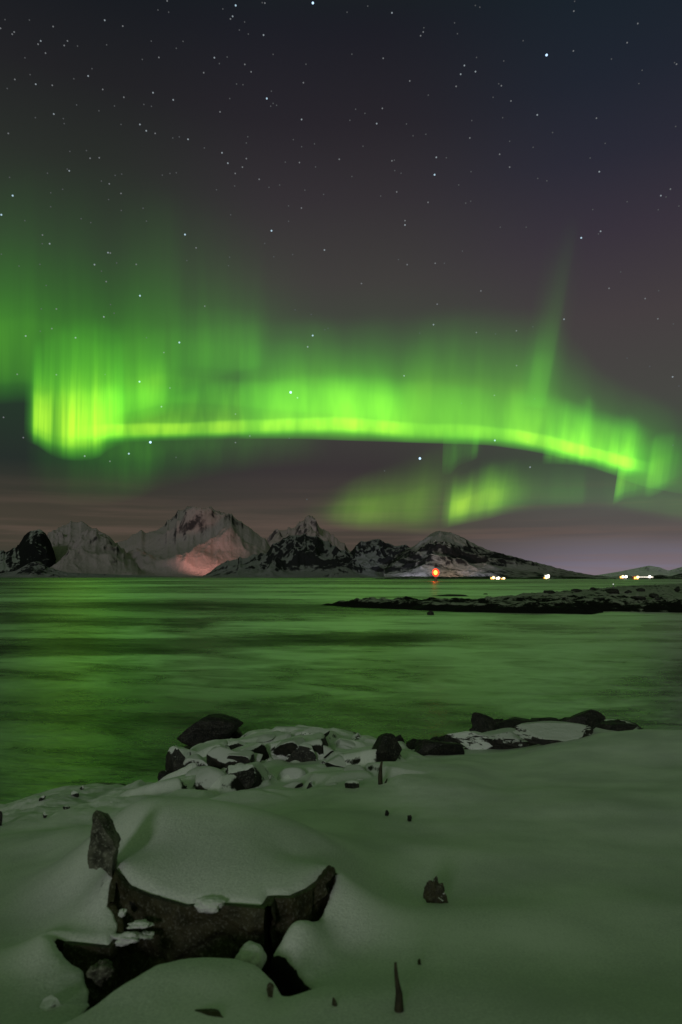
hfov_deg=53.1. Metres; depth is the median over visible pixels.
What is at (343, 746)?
rock
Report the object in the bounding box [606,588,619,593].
boulder
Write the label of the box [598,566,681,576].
hill
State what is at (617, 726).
ledge rock
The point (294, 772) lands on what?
rock
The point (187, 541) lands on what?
mountain
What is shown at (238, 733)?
sea rock
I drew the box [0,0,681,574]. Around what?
sky
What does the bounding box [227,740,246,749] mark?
rock
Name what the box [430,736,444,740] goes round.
ledge rock
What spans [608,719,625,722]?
ledge rock
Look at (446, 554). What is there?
mountain
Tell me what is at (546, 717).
ledge rock
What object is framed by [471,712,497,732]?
ledge rock
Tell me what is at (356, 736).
rock
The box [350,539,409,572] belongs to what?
mountain
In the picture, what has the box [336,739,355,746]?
rock
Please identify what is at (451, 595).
sea rock
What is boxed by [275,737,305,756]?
rock
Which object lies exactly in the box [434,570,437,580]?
harbour beacon
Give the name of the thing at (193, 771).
rock
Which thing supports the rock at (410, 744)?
on the snow ground
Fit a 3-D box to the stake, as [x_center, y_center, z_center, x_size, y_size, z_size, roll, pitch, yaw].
[0.230,1.926,2.742,0.044,0.218,0.034,0,-5,0]
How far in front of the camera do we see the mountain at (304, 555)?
3707.21 m
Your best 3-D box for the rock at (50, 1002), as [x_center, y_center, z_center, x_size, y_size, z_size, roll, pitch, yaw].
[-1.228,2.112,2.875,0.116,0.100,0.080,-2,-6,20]
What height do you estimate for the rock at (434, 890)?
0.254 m
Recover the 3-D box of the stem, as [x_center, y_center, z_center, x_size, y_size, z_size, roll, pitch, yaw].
[0.523,3.559,9.068,0.068,0.478,0.057,0,-5,0]
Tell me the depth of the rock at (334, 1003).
2.78 m
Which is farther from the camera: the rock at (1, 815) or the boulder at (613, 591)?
the boulder at (613, 591)
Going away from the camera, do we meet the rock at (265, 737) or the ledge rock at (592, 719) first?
the rock at (265, 737)
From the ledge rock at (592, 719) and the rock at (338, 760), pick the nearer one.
the rock at (338, 760)
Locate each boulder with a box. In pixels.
[63,810,337,1007]
[543,590,555,593]
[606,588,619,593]
[630,596,645,599]
[649,593,658,597]
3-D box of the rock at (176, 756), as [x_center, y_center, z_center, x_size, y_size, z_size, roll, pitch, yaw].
[-3.277,5.168,14.049,0.694,0.699,0.514,0,-5,0]
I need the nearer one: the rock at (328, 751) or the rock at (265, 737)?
the rock at (328, 751)
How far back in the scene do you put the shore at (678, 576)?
1420.05 m
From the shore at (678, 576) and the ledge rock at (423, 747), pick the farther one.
the shore at (678, 576)
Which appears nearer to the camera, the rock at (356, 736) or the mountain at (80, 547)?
the rock at (356, 736)
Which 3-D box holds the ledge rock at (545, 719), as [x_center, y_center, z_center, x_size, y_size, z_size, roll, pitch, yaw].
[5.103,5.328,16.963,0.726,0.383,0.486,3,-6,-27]
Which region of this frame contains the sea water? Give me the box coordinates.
[0,578,681,803]
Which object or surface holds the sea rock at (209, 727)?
in the sea water
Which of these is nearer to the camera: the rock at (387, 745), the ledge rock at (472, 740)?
the rock at (387, 745)
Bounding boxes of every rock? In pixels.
[0,811,2,825]
[39,995,60,1010]
[71,790,78,796]
[157,770,170,780]
[165,745,195,772]
[177,714,242,745]
[183,754,207,766]
[185,766,210,775]
[195,767,226,789]
[195,1009,223,1017]
[206,746,240,768]
[225,764,255,788]
[226,749,254,763]
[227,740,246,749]
[231,728,242,738]
[252,734,275,741]
[254,753,262,761]
[267,982,273,996]
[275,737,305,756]
[277,767,306,779]
[282,781,302,787]
[284,743,316,761]
[301,727,329,736]
[306,780,313,788]
[314,745,333,758]
[325,754,346,766]
[332,997,337,1006]
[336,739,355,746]
[336,745,352,748]
[343,765,365,770]
[345,780,358,788]
[351,733,360,739]
[372,733,401,760]
[396,734,404,742]
[406,738,416,749]
[414,739,464,755]
[423,875,447,903]
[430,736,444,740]
[435,594,466,595]
[444,731,492,749]
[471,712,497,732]
[483,728,536,748]
[496,717,540,728]
[513,721,592,744]
[531,717,558,720]
[535,718,557,720]
[561,709,605,728]
[596,722,636,730]
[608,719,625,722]
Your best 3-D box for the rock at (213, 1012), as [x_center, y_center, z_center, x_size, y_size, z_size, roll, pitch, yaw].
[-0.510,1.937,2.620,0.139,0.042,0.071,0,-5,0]
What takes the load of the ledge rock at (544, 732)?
on the snow ground
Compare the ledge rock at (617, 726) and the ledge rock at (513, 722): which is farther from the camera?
the ledge rock at (617, 726)
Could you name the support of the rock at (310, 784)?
on the snow ground
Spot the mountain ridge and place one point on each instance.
(308, 525)
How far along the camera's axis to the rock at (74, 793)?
11.26 m
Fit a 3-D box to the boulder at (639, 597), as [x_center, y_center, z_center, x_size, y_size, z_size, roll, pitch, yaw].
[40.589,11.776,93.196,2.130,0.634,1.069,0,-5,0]
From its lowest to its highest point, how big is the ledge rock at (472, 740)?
0.532 m
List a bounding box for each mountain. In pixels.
[0,529,55,572]
[47,521,155,575]
[117,506,269,576]
[189,533,383,577]
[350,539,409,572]
[384,531,608,577]
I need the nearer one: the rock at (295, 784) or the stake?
the stake
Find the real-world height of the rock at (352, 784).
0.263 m
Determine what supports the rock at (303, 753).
on the snow ground
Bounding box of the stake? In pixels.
[394,962,403,1012]
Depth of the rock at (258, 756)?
12.43 m
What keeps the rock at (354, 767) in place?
on the snow ground
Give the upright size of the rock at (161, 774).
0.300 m
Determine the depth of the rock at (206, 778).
9.72 m
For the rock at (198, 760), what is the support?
on the snow ground
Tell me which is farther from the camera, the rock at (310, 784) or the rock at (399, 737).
the rock at (399, 737)
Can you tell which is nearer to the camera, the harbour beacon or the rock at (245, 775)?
the rock at (245, 775)
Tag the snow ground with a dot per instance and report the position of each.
(556, 868)
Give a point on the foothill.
(37, 569)
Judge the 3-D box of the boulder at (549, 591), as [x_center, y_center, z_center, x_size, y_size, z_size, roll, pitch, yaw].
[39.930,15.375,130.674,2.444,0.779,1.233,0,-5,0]
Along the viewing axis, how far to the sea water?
32.85 m
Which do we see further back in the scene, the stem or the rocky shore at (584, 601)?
the rocky shore at (584, 601)
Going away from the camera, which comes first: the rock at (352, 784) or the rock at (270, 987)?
the rock at (270, 987)
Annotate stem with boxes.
[378,761,382,784]
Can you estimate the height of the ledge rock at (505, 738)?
0.399 m
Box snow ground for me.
[0,719,681,1023]
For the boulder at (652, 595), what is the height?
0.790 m
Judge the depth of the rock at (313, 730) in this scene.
14.29 m
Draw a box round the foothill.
[0,561,188,577]
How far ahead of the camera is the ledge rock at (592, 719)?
16.71 m
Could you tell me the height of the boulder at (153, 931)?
1.056 m
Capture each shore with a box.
[323,584,681,613]
[375,573,681,578]
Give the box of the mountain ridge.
[267,515,350,552]

